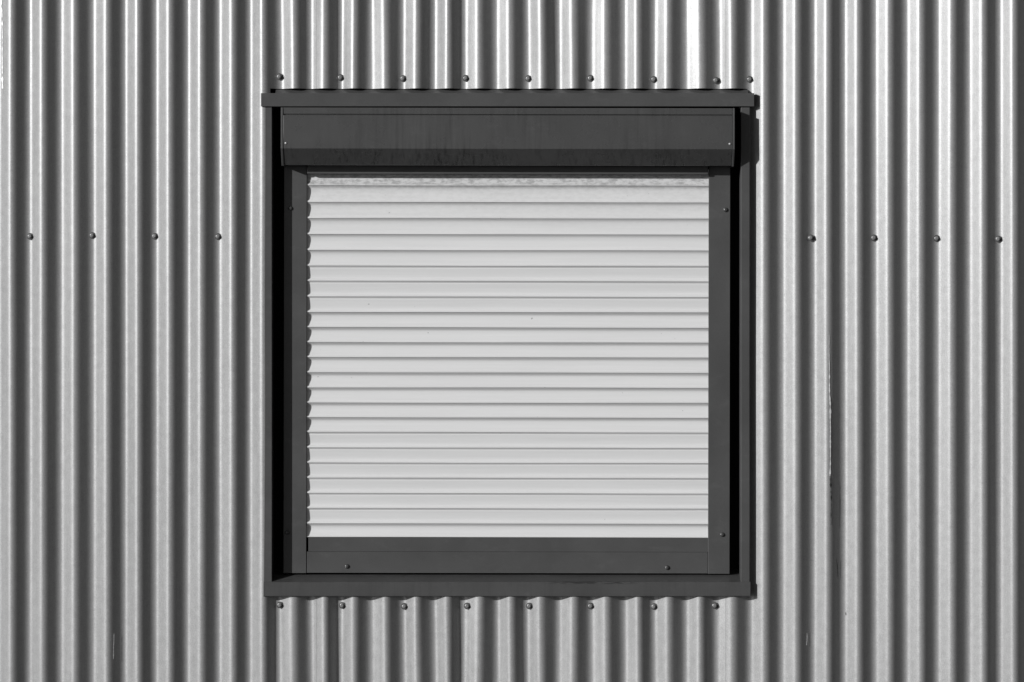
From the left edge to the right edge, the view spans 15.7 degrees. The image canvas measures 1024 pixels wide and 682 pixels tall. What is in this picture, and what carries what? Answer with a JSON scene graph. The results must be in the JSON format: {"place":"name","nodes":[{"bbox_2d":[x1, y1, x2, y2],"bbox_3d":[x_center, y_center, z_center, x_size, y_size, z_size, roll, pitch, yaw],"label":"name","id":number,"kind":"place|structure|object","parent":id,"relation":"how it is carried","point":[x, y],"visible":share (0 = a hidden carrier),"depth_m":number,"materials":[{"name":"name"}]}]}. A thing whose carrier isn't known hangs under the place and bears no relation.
{"place":"outdoors","nodes":[
{"label":"outdoors","id":0,"kind":"place"},
{"label":"ground","id":1,"kind":"structure","parent":0,"visible":0},
{"bbox_2d":[0,0,1023,681],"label":"corrugated wall","id":2,"kind":"structure","parent":1,"relation":"on","point":[886,340],"depth_m":9.00,"materials":[{"name":"metal"}]},
{"bbox_2d":[261,90,753,596],"bbox_3d":[-0.011,0.004,9.045,1.196,1.232,0.122,0,0,0],"label":"window surround","id":3,"kind":"object","parent":2,"relation":"attached to","point":[277,582],"visible":0.97,"depth_m":8.99,"materials":[{"name":"grey paint"}]},
{"bbox_2d":[281,107,734,573],"bbox_3d":[-0.011,0.001,9.005,1.097,1.130,0.113,0,0,0],"label":"roller shutter","id":4,"kind":"object","parent":3,"relation":"attached to","point":[506,338],"visible":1,"depth_m":9.03,"materials":[{"name":"grey paint"}]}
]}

